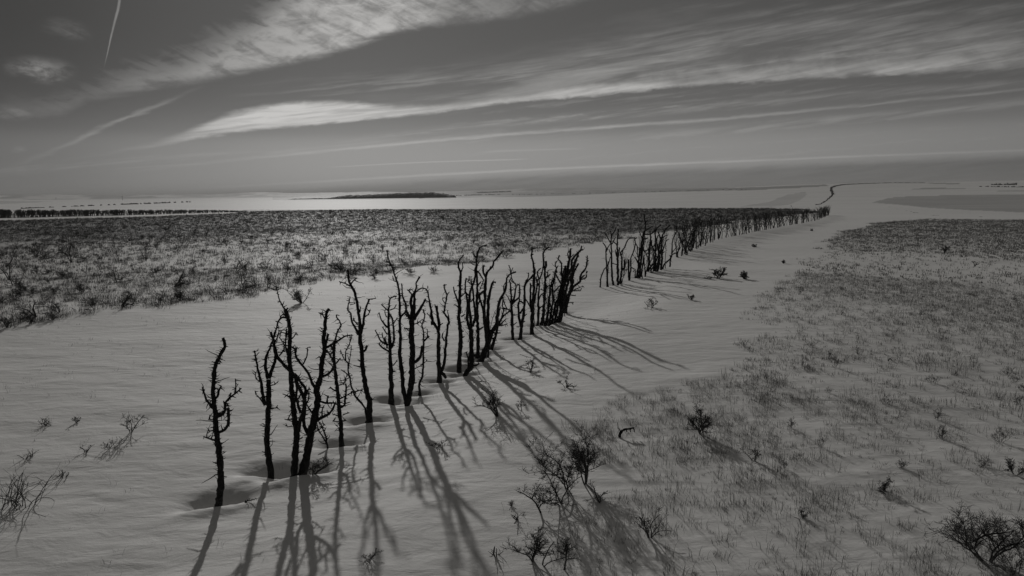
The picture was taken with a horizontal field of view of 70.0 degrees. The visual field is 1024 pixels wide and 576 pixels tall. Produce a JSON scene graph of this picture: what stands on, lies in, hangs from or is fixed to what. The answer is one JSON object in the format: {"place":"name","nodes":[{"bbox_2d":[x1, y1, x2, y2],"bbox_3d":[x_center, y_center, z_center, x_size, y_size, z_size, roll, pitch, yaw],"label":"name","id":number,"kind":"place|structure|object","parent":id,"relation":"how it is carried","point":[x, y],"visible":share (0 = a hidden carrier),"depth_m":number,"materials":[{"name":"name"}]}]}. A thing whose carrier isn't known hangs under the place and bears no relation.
{"place":"outdoors","nodes":[
{"label":"outdoors","id":0,"kind":"place"},
{"bbox_2d":[0,180,1023,575],"bbox_3d":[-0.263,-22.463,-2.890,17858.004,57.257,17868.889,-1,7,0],"label":"ground","id":1,"kind":"structure","parent":0,"point":[398,490],"depth_m":18.89,"materials":[{"name":"snow"}]},
{"bbox_2d":[0,241,17,279],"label":"bush","id":2,"kind":"object","parent":1,"relation":"on","point":[10,269],"visible":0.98,"depth_m":51.00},
{"bbox_2d":[0,314,17,327],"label":"bush","id":3,"kind":"object","parent":1,"relation":"on","point":[4,321],"visible":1,"depth_m":31.75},
{"bbox_2d":[4,272,21,285],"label":"bush","id":4,"kind":"object","parent":1,"relation":"on","point":[9,278],"visible":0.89,"depth_m":46.94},
{"bbox_2d":[5,291,20,300],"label":"bush","id":5,"kind":"object","parent":1,"relation":"on","point":[11,296],"visible":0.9,"depth_m":40.38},
{"bbox_2d":[9,284,31,296],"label":"bush","id":6,"kind":"object","parent":1,"relation":"on","point":[23,292],"visible":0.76,"depth_m":42.01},
{"bbox_2d":[6,290,42,319],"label":"bush","id":7,"kind":"object","parent":1,"relation":"on","point":[29,306],"visible":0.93,"depth_m":33.96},
{"bbox_2d":[0,460,58,518],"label":"bush","id":8,"kind":"object","parent":1,"relation":"on","point":[15,501],"visible":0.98,"depth_m":13.35,"materials":[{"name":"plant"}]},
{"bbox_2d":[20,313,44,323],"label":"bush","id":9,"kind":"object","parent":1,"relation":"on","point":[31,320],"visible":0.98,"depth_m":32.72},
{"bbox_2d":[28,243,40,256],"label":"bush","id":10,"kind":"object","parent":1,"relation":"on","point":[34,249],"visible":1,"depth_m":70.10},
{"bbox_2d":[27,293,59,314],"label":"bush","id":11,"kind":"object","parent":1,"relation":"on","point":[57,307],"visible":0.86,"depth_m":35.22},
{"bbox_2d":[38,309,61,320],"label":"bush","id":12,"kind":"object","parent":1,"relation":"on","point":[53,316],"visible":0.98,"depth_m":33.52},
{"bbox_2d":[45,283,64,291],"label":"bush","id":13,"kind":"object","parent":1,"relation":"on","point":[50,288],"visible":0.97,"depth_m":43.47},
{"bbox_2d":[52,235,74,263],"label":"bush","id":14,"kind":"object","parent":1,"relation":"on","point":[70,260],"visible":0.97,"depth_m":63.84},
{"bbox_2d":[71,290,94,309],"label":"bush","id":15,"kind":"object","parent":1,"relation":"on","point":[91,301],"visible":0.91,"depth_m":36.29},
{"bbox_2d":[21,201,190,208],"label":"distant trees","id":16,"kind":"object","parent":1,"relation":"on","point":[108,204],"visible":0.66,"depth_m":636.42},
{"bbox_2d":[100,437,125,449],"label":"bush","id":17,"kind":"object","parent":1,"relation":"on","point":[106,445],"visible":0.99,"depth_m":16.32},
{"bbox_2d":[123,290,138,306],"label":"bush","id":18,"kind":"object","parent":1,"relation":"on","point":[126,300],"visible":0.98,"depth_m":37.37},
{"bbox_2d":[120,411,147,432],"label":"bush","id":19,"kind":"object","parent":1,"relation":"on","point":[127,422],"visible":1,"depth_m":17.35,"materials":[{"name":"plant"}]},
{"bbox_2d":[145,289,173,302],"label":"bush","id":20,"kind":"object","parent":1,"relation":"on","point":[160,299],"visible":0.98,"depth_m":38.90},
{"bbox_2d":[174,289,185,300],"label":"bush","id":21,"kind":"object","parent":1,"relation":"on","point":[177,295],"visible":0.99,"depth_m":39.81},
{"bbox_2d":[172,276,190,287],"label":"bush","id":22,"kind":"object","parent":1,"relation":"on","point":[180,282],"visible":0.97,"depth_m":46.33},
{"bbox_2d":[174,266,195,286],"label":"bush","id":23,"kind":"object","parent":1,"relation":"on","point":[182,277],"visible":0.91,"depth_m":46.53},
{"bbox_2d":[209,275,227,294],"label":"bush","id":24,"kind":"object","parent":1,"relation":"on","point":[221,287],"visible":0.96,"depth_m":41.88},
{"bbox_2d":[196,337,241,506],"bbox_3d":[-5.170,2.632,12.958,0.781,3.495,0.838,-1,7,0],"label":"dead tree","id":25,"kind":"object","parent":1,"relation":"on","point":[219,460],"visible":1,"depth_m":12.91,"materials":[{"name":"wood"}]},
{"bbox_2d":[233,279,248,290],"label":"bush","id":26,"kind":"object","parent":1,"relation":"on","point":[245,287],"visible":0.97,"depth_m":43.53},
{"bbox_2d":[0,257,499,327],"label":"dry scrub","id":27,"kind":"object","parent":1,"relation":"on","point":[303,268],"visible":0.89,"depth_m":47.49,"materials":[{"name":"plant"}]},
{"bbox_2d":[252,328,284,478],"bbox_3d":[-4.918,2.448,14.687,0.845,3.405,0.634,1,8,16],"label":"dead tree","id":28,"kind":"object","parent":1,"relation":"on","point":[265,400],"visible":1,"depth_m":14.56,"materials":[{"name":"wood"}]},
{"bbox_2d":[265,286,313,476],"bbox_3d":[-4.369,2.045,14.296,1.297,4.262,0.634,3,8,29],"label":"dead tree","id":29,"kind":"object","parent":1,"relation":"on","point":[293,398],"visible":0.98,"depth_m":14.22,"materials":[{"name":"wood"}]},
{"bbox_2d":[283,282,312,302],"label":"bush","id":30,"kind":"object","parent":1,"relation":"on","point":[297,296],"visible":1,"depth_m":38.10,"materials":[{"name":"plant"}]},
{"bbox_2d":[305,456,333,474],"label":"bush","id":31,"kind":"object","parent":1,"relation":"on","point":[315,465],"visible":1,"depth_m":14.32,"materials":[{"name":"plant"}]},
{"bbox_2d":[291,308,350,475],"bbox_3d":[-3.761,2.289,14.393,1.181,3.741,0.859,-1,7,0],"label":"dead tree","id":32,"kind":"object","parent":1,"relation":"on","point":[315,418],"visible":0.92,"depth_m":14.32,"materials":[{"name":"wood"}]},
{"bbox_2d":[315,422,329,447],"bbox_3d":[-4.235,3.451,16.252,0.333,1.013,0.354,-4,8,-22],"label":"dead stick","id":33,"kind":"object","parent":1,"relation":"on","point":[325,437],"visible":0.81,"depth_m":16.15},
{"bbox_2d":[326,314,363,446],"bbox_3d":[-3.750,2.235,16.412,0.894,3.369,0.602,-2,8,-14],"label":"dead tree","id":34,"kind":"object","parent":1,"relation":"on","point":[339,415],"visible":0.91,"depth_m":16.42,"materials":[{"name":"wood"}]},
{"bbox_2d":[343,264,359,275],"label":"bush","id":35,"kind":"object","parent":1,"relation":"on","point":[353,271],"visible":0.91,"depth_m":50.80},
{"bbox_2d":[339,269,375,422],"bbox_3d":[-3.686,1.594,18.116,0.789,4.193,1.198,6,10,42],"label":"dead tree","id":36,"kind":"object","parent":1,"relation":"on","point":[368,411],"visible":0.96,"depth_m":18.05,"materials":[{"name":"wood"}]},
{"bbox_2d":[358,547,381,564],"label":"bush","id":37,"kind":"object","parent":1,"relation":"on","point":[369,556],"visible":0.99,"depth_m":10.50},
{"bbox_2d":[288,192,455,199],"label":"distant wood","id":38,"kind":"object","parent":1,"relation":"on","point":[412,195],"visible":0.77,"depth_m":1344.14,"materials":[{"name":"plant"}]},
{"bbox_2d":[368,267,382,278],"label":"bush","id":39,"kind":"object","parent":1,"relation":"on","point":[373,274],"visible":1,"depth_m":49.39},
{"bbox_2d":[375,296,398,405],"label":"dead tree","id":40,"kind":"object","parent":1,"relation":"on","point":[390,345],"visible":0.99,"depth_m":19.66,"materials":[{"name":"wood"}]},
{"bbox_2d":[0,216,777,277],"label":"dry scrub","id":41,"kind":"object","parent":1,"relation":"on","point":[201,235],"visible":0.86,"depth_m":92.74,"materials":[{"name":"plant"}]},
{"bbox_2d":[385,250,431,405],"bbox_3d":[-2.741,1.276,19.097,0.813,4.544,1.589,-8,10,-44],"label":"dead tree","id":42,"kind":"object","parent":1,"relation":"on","point":[411,318],"visible":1,"depth_m":19.12,"materials":[{"name":"wood"}]},
{"bbox_2d":[0,207,819,233],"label":"dry scrub","id":43,"kind":"object","parent":1,"relation":"on","point":[368,212],"visible":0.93,"depth_m":182.04,"materials":[{"name":"plant"}]},
{"bbox_2d":[415,308,434,395],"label":"dead tree","id":44,"kind":"object","parent":1,"relation":"on","point":[422,364],"visible":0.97,"depth_m":20.20,"materials":[{"name":"wood"}]},
{"bbox_2d":[425,284,451,382],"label":"dead tree","id":45,"kind":"object","parent":1,"relation":"on","point":[440,372],"visible":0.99,"depth_m":21.66,"materials":[{"name":"wood"}]},
{"bbox_2d":[428,438,449,449],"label":"bush","id":46,"kind":"object","parent":1,"relation":"on","point":[435,443],"visible":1,"depth_m":15.24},
{"bbox_2d":[453,254,464,372],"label":"dead tree","id":47,"kind":"object","parent":1,"relation":"on","point":[460,342],"visible":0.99,"depth_m":22.85,"materials":[{"name":"wood"}]},
{"bbox_2d":[463,266,479,375],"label":"dead tree","id":48,"kind":"object","parent":1,"relation":"on","point":[470,323],"visible":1,"depth_m":22.41,"materials":[{"name":"wood"}]},
{"bbox_2d":[471,244,486,358],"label":"dead tree","id":49,"kind":"object","parent":1,"relation":"on","point":[477,354],"visible":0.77,"depth_m":24.89,"materials":[{"name":"wood"}]},
{"bbox_2d":[472,386,503,416],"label":"bush","id":50,"kind":"object","parent":1,"relation":"on","point":[492,400],"visible":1,"depth_m":17.29,"materials":[{"name":"plant"}]},
{"bbox_2d":[476,251,515,361],"bbox_3d":[-0.692,0.836,23.734,0.991,4.151,2.882,-3,8,-15],"label":"dead tree","id":51,"kind":"object","parent":1,"relation":"on","point":[488,334],"visible":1,"depth_m":23.70,"materials":[{"name":"wood"}]},
{"bbox_2d":[490,298,510,349],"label":"dead tree","id":52,"kind":"object","parent":1,"relation":"on","point":[495,339],"visible":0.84,"depth_m":25.69,"materials":[{"name":"wood"}]},
{"bbox_2d":[500,278,520,339],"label":"dead tree","id":53,"kind":"object","parent":1,"relation":"on","point":[512,302],"visible":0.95,"depth_m":27.16,"materials":[{"name":"wood"}]},
{"bbox_2d":[514,272,530,339],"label":"dead tree","id":54,"kind":"object","parent":1,"relation":"on","point":[521,321],"visible":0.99,"depth_m":27.33,"materials":[{"name":"wood"}]},
{"bbox_2d":[501,526,550,562],"bbox_3d":[0.222,3.661,10.328,0.766,0.562,0.548,-5,8,-29],"label":"bush","id":55,"kind":"object","parent":1,"relation":"on","point":[537,540],"visible":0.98,"depth_m":10.32,"materials":[{"name":"plant"}]},
{"bbox_2d":[524,359,536,372],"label":"bush","id":56,"kind":"object","parent":1,"relation":"on","point":[531,363],"visible":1,"depth_m":22.00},
{"bbox_2d":[524,246,542,334],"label":"dead tree","id":57,"kind":"object","parent":1,"relation":"on","point":[533,293],"visible":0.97,"depth_m":28.35,"materials":[{"name":"wood"}]},
{"bbox_2d":[534,263,543,325],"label":"dead tree","id":58,"kind":"object","parent":1,"relation":"on","point":[538,307],"visible":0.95,"depth_m":29.96,"materials":[{"name":"wood"}]},
{"bbox_2d":[516,483,569,512],"bbox_3d":[0.590,3.414,11.890,1.009,0.602,0.611,4,8,30],"label":"bush","id":59,"kind":"object","parent":1,"relation":"on","point":[538,506],"visible":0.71,"depth_m":11.90,"materials":[{"name":"plant"}]},
{"bbox_2d":[539,246,551,325],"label":"dead tree","id":60,"kind":"object","parent":1,"relation":"on","point":[544,294],"visible":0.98,"depth_m":30.17,"materials":[{"name":"wood"}]},
{"bbox_2d":[522,431,576,488],"bbox_3d":[0.598,2.996,12.764,0.971,1.217,1.136,-7,10,-40],"label":"bush","id":61,"kind":"object","parent":1,"relation":"on","point":[557,465],"visible":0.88,"depth_m":12.73,"materials":[{"name":"plant"}]},
{"bbox_2d":[531,537,569,566],"bbox_3d":[0.604,3.728,10.259,0.627,0.449,0.390,6,10,43],"label":"bush","id":62,"kind":"object","parent":1,"relation":"on","point":[552,550],"visible":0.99,"depth_m":10.24,"materials":[{"name":"plant"}]},
{"bbox_2d":[542,274,561,325],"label":"dead tree","id":63,"kind":"object","parent":1,"relation":"on","point":[549,299],"visible":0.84,"depth_m":30.44,"materials":[{"name":"wood"}]},
{"bbox_2d":[546,261,557,325],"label":"dead tree","id":64,"kind":"object","parent":1,"relation":"on","point":[548,307],"visible":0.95,"depth_m":30.57,"materials":[{"name":"wood"}]},
{"bbox_2d":[543,283,563,324],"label":"dead tree","id":65,"kind":"object","parent":1,"relation":"on","point":[554,306],"visible":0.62,"depth_m":30.84,"materials":[{"name":"wood"}]},
{"bbox_2d":[548,269,561,325],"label":"dead tree","id":66,"kind":"object","parent":1,"relation":"on","point":[553,299],"visible":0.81,"depth_m":30.71,"materials":[{"name":"wood"}]},
{"bbox_2d":[526,453,586,510],"bbox_3d":[0.721,3.268,11.941,0.885,0.883,1.174,1,8,14],"label":"bush","id":67,"kind":"object","parent":1,"relation":"on","point":[555,488],"visible":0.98,"depth_m":12.11,"materials":[{"name":"plant"}]},
{"bbox_2d":[550,255,562,324],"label":"dead tree","id":68,"kind":"object","parent":1,"relation":"on","point":[556,301],"visible":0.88,"depth_m":30.92,"materials":[{"name":"wood"}]},
{"bbox_2d":[553,265,568,323],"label":"dead tree","id":69,"kind":"object","parent":1,"relation":"on","point":[556,313],"visible":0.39,"depth_m":31.35,"materials":[{"name":"wood"}]},
{"bbox_2d":[554,246,584,323],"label":"dead tree","id":70,"kind":"object","parent":1,"relation":"on","point":[566,279],"visible":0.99,"depth_m":30.69,"materials":[{"name":"wood"}]},
{"bbox_2d":[557,537,582,569],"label":"bush","id":71,"kind":"object","parent":1,"relation":"on","point":[565,549],"visible":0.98,"depth_m":10.19,"materials":[{"name":"plant"}]},
{"bbox_2d":[563,263,578,313],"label":"dead tree","id":72,"kind":"object","parent":1,"relation":"on","point":[576,266],"visible":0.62,"depth_m":33.73,"materials":[{"name":"wood"}]},
{"bbox_2d":[565,250,588,313],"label":"dead tree","id":73,"kind":"object","parent":1,"relation":"on","point":[572,286],"visible":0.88,"depth_m":33.56,"materials":[{"name":"wood"}]},
{"bbox_2d":[549,418,605,484],"bbox_3d":[1.226,2.950,12.948,0.886,1.260,1.256,4,8,30],"label":"bush","id":74,"kind":"object","parent":1,"relation":"on","point":[583,457],"visible":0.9,"depth_m":12.92,"materials":[{"name":"plant"}]},
{"bbox_2d":[587,480,609,502],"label":"bush","id":75,"kind":"object","parent":1,"relation":"on","point":[599,496],"visible":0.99,"depth_m":12.26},
{"bbox_2d":[601,243,610,286],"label":"dead tree","id":76,"kind":"object","parent":1,"relation":"on","point":[607,270],"visible":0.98,"depth_m":43.13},
{"bbox_2d":[604,227,615,285],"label":"dead tree","id":77,"kind":"object","parent":1,"relation":"on","point":[611,252],"visible":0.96,"depth_m":44.05,"materials":[{"name":"wood"}]},
{"bbox_2d":[612,229,619,284],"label":"dead tree","id":78,"kind":"object","parent":1,"relation":"on","point":[617,252],"visible":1,"depth_m":43.93,"materials":[{"name":"wood"}]},
{"bbox_2d":[617,422,634,437],"bbox_3d":[2.423,3.039,15.541,0.384,0.374,0.081,-1,7,0],"label":"broken stub","id":79,"kind":"object","parent":1,"relation":"on","point":[621,432],"visible":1,"depth_m":15.53,"materials":[{"name":"black plant"}]},
{"bbox_2d":[619,237,633,283],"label":"dead tree","id":80,"kind":"object","parent":1,"relation":"on","point":[622,261],"visible":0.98,"depth_m":44.64,"materials":[{"name":"wood"}]},
{"bbox_2d":[627,237,637,280],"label":"dead tree","id":81,"kind":"object","parent":1,"relation":"on","point":[630,271],"visible":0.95,"depth_m":45.90,"materials":[{"name":"wood"}]},
{"bbox_2d":[633,247,639,277],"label":"dead tree","id":82,"kind":"object","parent":1,"relation":"on","point":[637,271],"visible":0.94,"depth_m":47.55,"materials":[{"name":"wood"}]},
{"bbox_2d":[638,227,657,272],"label":"dead tree","id":83,"kind":"object","parent":1,"relation":"on","point":[648,255],"visible":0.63,"depth_m":50.26,"materials":[{"name":"wood"}]},
{"bbox_2d":[638,213,660,277],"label":"dead tree","id":84,"kind":"object","parent":1,"relation":"on","point":[642,244],"visible":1,"depth_m":47.52,"materials":[{"name":"wood"}]},
{"bbox_2d":[628,504,672,537],"bbox_3d":[2.087,3.532,11.033,0.647,0.608,0.504,-1,7,0],"label":"bush","id":85,"kind":"object","parent":1,"relation":"on","point":[646,528],"visible":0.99,"depth_m":11.02,"materials":[{"name":"plant"}]},
{"bbox_2d":[644,298,657,308],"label":"bush","id":86,"kind":"object","parent":1,"relation":"on","point":[652,304],"visible":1,"depth_m":32.68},
{"bbox_2d":[644,232,658,276],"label":"dead tree","id":87,"kind":"object","parent":1,"relation":"on","point":[654,251],"visible":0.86,"depth_m":48.32,"materials":[{"name":"wood"}]},
{"bbox_2d":[647,230,658,271],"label":"dead tree","id":88,"kind":"object","parent":1,"relation":"on","point":[654,255],"visible":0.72,"depth_m":50.91,"materials":[{"name":"wood"}]},
{"bbox_2d":[651,219,664,270],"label":"dead tree","id":89,"kind":"object","parent":1,"relation":"on","point":[657,249],"visible":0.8,"depth_m":50.80,"materials":[{"name":"wood"}]},
{"bbox_2d":[656,232,666,270],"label":"dead tree","id":90,"kind":"object","parent":1,"relation":"on","point":[658,265],"visible":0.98,"depth_m":50.74,"materials":[{"name":"wood"}]},
{"bbox_2d":[657,225,670,268],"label":"dead tree","id":91,"kind":"object","parent":1,"relation":"on","point":[664,246],"visible":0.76,"depth_m":52.39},
{"bbox_2d":[662,232,678,268],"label":"dead tree","id":92,"kind":"object","parent":1,"relation":"on","point":[672,251],"visible":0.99,"depth_m":52.87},
{"bbox_2d":[674,218,691,256],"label":"dead tree","id":93,"kind":"object","parent":1,"relation":"on","point":[684,231],"visible":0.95,"depth_m":62.20,"materials":[{"name":"wood"}]},
{"bbox_2d":[674,218,697,254],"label":"dead tree","id":94,"kind":"object","parent":1,"relation":"on","point":[692,235],"visible":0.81,"depth_m":64.03,"materials":[{"name":"wood"}]},
{"bbox_2d":[686,209,705,250],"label":"dead tree","id":95,"kind":"object","parent":1,"relation":"on","point":[695,231],"visible":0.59,"depth_m":68.80,"materials":[{"name":"wood"}]},
{"bbox_2d":[686,399,716,434],"bbox_3d":[4.040,2.827,15.530,0.708,0.779,0.794,-8,10,-44],"label":"bush","id":96,"kind":"object","parent":1,"relation":"on","point":[701,425],"visible":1,"depth_m":15.54,"materials":[{"name":"plant"}]},
{"bbox_2d":[704,266,727,278],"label":"bush","id":97,"kind":"object","parent":1,"relation":"on","point":[718,275],"visible":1,"depth_m":44.11,"materials":[{"name":"plant"}]},
{"bbox_2d":[717,211,731,237],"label":"dead tree","id":98,"kind":"object","parent":1,"relation":"on","point":[721,218],"visible":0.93,"depth_m":86.26,"materials":[{"name":"wood"}]},
{"bbox_2d":[738,270,748,278],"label":"bush","id":99,"kind":"object","parent":1,"relation":"on","point":[745,276],"visible":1,"depth_m":43.40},
{"bbox_2d":[739,446,760,460],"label":"bush","id":100,"kind":"object","parent":1,"relation":"on","point":[756,454],"visible":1,"depth_m":14.06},
{"bbox_2d":[795,506,811,518],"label":"bush","id":101,"kind":"object","parent":1,"relation":"on","point":[805,515],"visible":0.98,"depth_m":11.58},
{"bbox_2d":[832,182,922,186],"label":"distant tree row","id":102,"kind":"object","parent":1,"relation":"on","point":[867,183],"visible":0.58,"depth_m":960.38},
{"bbox_2d":[876,475,894,494],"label":"bush","id":103,"kind":"object","parent":1,"relation":"on","point":[885,486],"visible":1,"depth_m":12.60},
{"bbox_2d":[933,407,946,418],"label":"bush","id":104,"kind":"object","parent":1,"relation":"on","point":[938,413],"visible":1,"depth_m":16.55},
{"bbox_2d":[937,425,947,437],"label":"bush","id":105,"kind":"object","parent":1,"relation":"on","point":[943,431],"visible":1,"depth_m":15.33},
{"bbox_2d":[922,501,1023,562],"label":"bush","id":106,"kind":"object","parent":1,"relation":"on","point":[986,526],"visible":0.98,"depth_m":10.27,"materials":[{"name":"plant"}]},
{"bbox_2d":[976,456,990,467],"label":"bush","id":107,"kind":"object","parent":1,"relation":"on","point":[979,460],"visible":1,"depth_m":13.81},
{"bbox_2d":[978,538,1023,575],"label":"bush","id":108,"kind":"object","parent":1,"relation":"on","point":[1020,555],"visible":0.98,"depth_m":9.97,"materials":[{"name":"plant"}]},
{"bbox_2d":[992,427,1016,441],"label":"bush","id":109,"kind":"object","parent":1,"relation":"on","point":[1006,436],"visible":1,"depth_m":15.13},
{"bbox_2d":[1003,456,1023,474],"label":"bush","id":110,"kind":"object","parent":1,"relation":"on","point":[1011,466],"visible":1,"depth_m":13.39,"materials":[{"name":"plant"}]},
{"bbox_2d":[0,0,1023,194],"label":"sky","id":111,"kind":"structure","parent":0,"point":[98,97],"materials":[{"name":"grey"}]},
{"bbox_2d":[551,377,1023,575],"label":"dry grass","id":112,"kind":"structure","parent":0,"point":[743,446],"depth_m":14.00,"materials":[{"name":"plant"}]},
{"bbox_2d":[698,271,1023,418],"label":"dry grass","id":113,"kind":"structure","parent":0,"point":[958,313],"depth_m":29.17,"materials":[{"name":"plant"}]},
{"bbox_2d":[796,218,1023,285],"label":"dry grass","id":114,"kind":"structure","parent":0,"point":[1016,229],"depth_m":78.07,"materials":[{"name":"plant"}]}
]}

